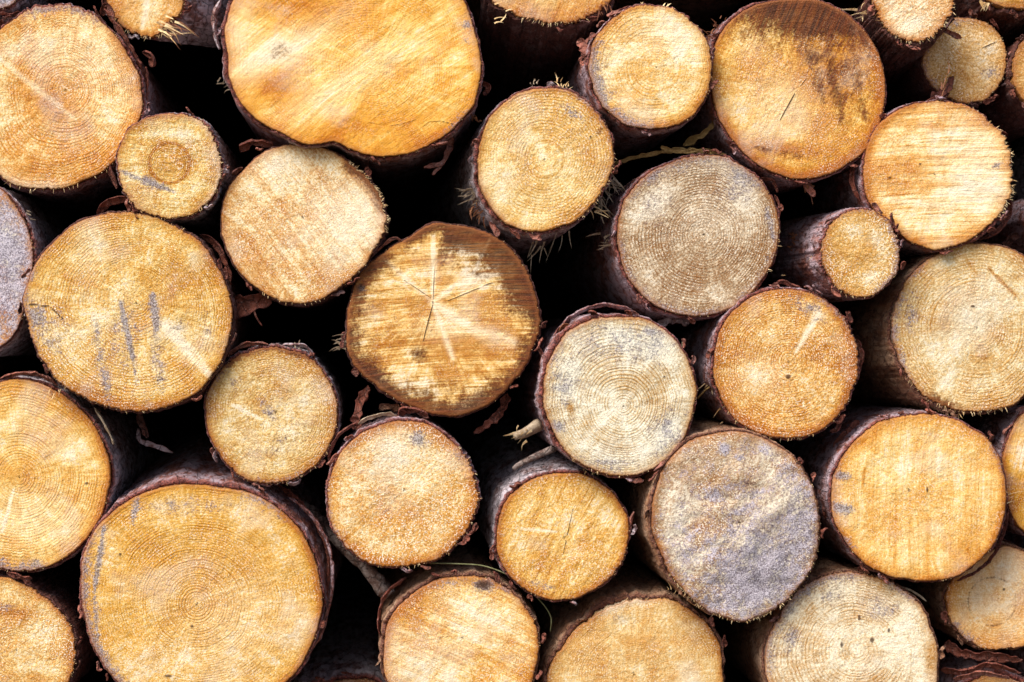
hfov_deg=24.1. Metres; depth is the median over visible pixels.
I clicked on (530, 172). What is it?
pine log
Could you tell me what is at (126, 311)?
pine log
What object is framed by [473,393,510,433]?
bark strip
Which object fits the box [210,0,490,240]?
pine log
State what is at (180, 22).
pine log
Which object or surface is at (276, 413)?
pine log
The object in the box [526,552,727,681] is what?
pine log
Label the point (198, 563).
pine log
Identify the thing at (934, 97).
bark strip
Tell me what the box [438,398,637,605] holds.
pine log
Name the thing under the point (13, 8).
pine log
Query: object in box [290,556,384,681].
pine log
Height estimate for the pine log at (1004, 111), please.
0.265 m
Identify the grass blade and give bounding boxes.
[429,562,551,631]
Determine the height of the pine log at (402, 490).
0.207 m
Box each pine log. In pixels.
[0,0,60,26]
[0,3,185,217]
[0,181,82,218]
[0,187,78,356]
[0,355,49,377]
[0,371,203,579]
[0,551,98,681]
[17,196,300,413]
[59,0,190,95]
[77,322,379,681]
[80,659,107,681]
[101,673,114,681]
[102,0,478,47]
[107,107,244,250]
[204,340,354,487]
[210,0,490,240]
[220,139,389,322]
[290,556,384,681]
[325,393,482,572]
[330,221,547,418]
[375,519,545,681]
[400,72,624,272]
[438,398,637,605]
[466,0,480,22]
[469,0,614,140]
[499,302,697,483]
[524,148,785,325]
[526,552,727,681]
[564,3,718,177]
[597,0,886,202]
[598,413,827,622]
[612,0,744,36]
[665,279,864,440]
[702,547,944,681]
[713,0,822,30]
[723,670,735,681]
[759,202,905,301]
[770,403,1008,583]
[773,95,1014,258]
[823,0,851,8]
[829,241,1023,417]
[842,0,863,14]
[842,0,961,89]
[883,9,1010,112]
[893,540,1023,650]
[931,535,1023,681]
[938,405,1023,535]
[953,0,1023,46]
[974,34,1023,144]
[977,199,1023,253]
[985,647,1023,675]
[1007,136,1023,201]
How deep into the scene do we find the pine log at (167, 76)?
4.67 m
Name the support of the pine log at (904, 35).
on the pine log at (935, 175)
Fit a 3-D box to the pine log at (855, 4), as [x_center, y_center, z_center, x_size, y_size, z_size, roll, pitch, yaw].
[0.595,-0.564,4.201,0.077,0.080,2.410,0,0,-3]
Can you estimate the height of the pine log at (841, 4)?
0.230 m
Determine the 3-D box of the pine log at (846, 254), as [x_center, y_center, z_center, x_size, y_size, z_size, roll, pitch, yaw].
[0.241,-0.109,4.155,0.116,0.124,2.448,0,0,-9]
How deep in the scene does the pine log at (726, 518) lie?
2.95 m
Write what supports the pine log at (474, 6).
on the pine log at (387, 92)
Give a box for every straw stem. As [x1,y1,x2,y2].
[615,147,711,164]
[661,146,726,154]
[683,121,713,145]
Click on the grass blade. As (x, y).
(494, 569)
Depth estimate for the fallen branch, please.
3.04 m
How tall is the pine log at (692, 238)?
0.265 m
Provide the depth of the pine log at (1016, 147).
3.33 m
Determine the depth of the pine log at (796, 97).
2.98 m
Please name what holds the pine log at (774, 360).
on the pine log at (726, 518)
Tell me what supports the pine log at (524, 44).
on the pine log at (530, 172)
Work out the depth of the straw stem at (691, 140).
3.01 m
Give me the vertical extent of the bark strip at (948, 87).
0.035 m
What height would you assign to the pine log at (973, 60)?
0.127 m
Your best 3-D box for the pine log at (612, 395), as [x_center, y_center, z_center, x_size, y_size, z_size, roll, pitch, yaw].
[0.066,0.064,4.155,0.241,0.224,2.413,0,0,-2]
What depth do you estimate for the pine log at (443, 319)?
2.99 m
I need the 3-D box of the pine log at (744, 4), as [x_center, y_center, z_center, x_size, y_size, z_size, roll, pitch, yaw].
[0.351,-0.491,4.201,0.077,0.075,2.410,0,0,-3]
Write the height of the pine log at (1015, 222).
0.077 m
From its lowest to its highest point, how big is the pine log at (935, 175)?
0.199 m
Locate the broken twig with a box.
[512,445,556,469]
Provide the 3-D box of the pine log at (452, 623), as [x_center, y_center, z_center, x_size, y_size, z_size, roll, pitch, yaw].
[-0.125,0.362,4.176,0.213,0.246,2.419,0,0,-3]
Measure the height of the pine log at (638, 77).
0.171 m
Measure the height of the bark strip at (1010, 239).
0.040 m
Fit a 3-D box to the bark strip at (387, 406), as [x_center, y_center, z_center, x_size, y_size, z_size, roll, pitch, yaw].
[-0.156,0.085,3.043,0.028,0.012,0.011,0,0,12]
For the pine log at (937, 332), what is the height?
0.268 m
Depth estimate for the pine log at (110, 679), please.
3.54 m
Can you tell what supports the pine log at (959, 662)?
on the pine log
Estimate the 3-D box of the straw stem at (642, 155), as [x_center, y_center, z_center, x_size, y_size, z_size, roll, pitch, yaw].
[0.176,-0.230,3.027,0.167,0.026,0.012,0,0,28]
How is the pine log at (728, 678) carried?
on the pine log
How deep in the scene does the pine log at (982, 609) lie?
3.01 m
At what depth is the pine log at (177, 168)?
2.97 m
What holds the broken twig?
on the pine log at (556, 526)
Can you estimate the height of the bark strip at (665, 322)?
0.017 m
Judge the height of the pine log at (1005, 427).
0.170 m
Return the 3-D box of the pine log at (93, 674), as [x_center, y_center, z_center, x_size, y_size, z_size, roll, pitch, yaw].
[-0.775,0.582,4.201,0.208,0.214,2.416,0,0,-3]
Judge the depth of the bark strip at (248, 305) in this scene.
3.01 m
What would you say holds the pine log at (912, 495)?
on the pine log at (836, 618)
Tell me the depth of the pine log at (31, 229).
2.99 m
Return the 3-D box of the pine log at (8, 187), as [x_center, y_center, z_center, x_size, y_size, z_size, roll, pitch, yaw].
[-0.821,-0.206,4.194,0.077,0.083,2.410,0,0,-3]
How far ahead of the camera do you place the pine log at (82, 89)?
2.99 m
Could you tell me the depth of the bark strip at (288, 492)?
3.03 m
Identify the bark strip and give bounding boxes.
[136,414,148,438]
[136,428,172,452]
[234,293,271,318]
[277,484,330,594]
[350,385,369,429]
[379,403,399,411]
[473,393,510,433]
[657,317,689,326]
[833,420,859,446]
[926,92,949,100]
[930,76,953,97]
[1000,232,1020,246]
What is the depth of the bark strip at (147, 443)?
3.08 m
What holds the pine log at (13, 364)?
on the pine log
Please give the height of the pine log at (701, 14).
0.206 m
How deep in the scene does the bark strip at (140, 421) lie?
3.08 m
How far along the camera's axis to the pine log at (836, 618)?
2.98 m
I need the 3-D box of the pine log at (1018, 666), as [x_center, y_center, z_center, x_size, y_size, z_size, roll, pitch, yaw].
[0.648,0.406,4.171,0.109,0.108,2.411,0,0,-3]
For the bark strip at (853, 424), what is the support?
on the pine log at (912, 495)
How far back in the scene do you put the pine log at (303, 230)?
2.98 m
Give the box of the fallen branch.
[284,484,394,599]
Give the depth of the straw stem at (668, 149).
2.99 m
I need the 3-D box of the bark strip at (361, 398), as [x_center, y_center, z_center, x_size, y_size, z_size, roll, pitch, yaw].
[-0.189,0.084,3.026,0.018,0.057,0.034,0,0,25]
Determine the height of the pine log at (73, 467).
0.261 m

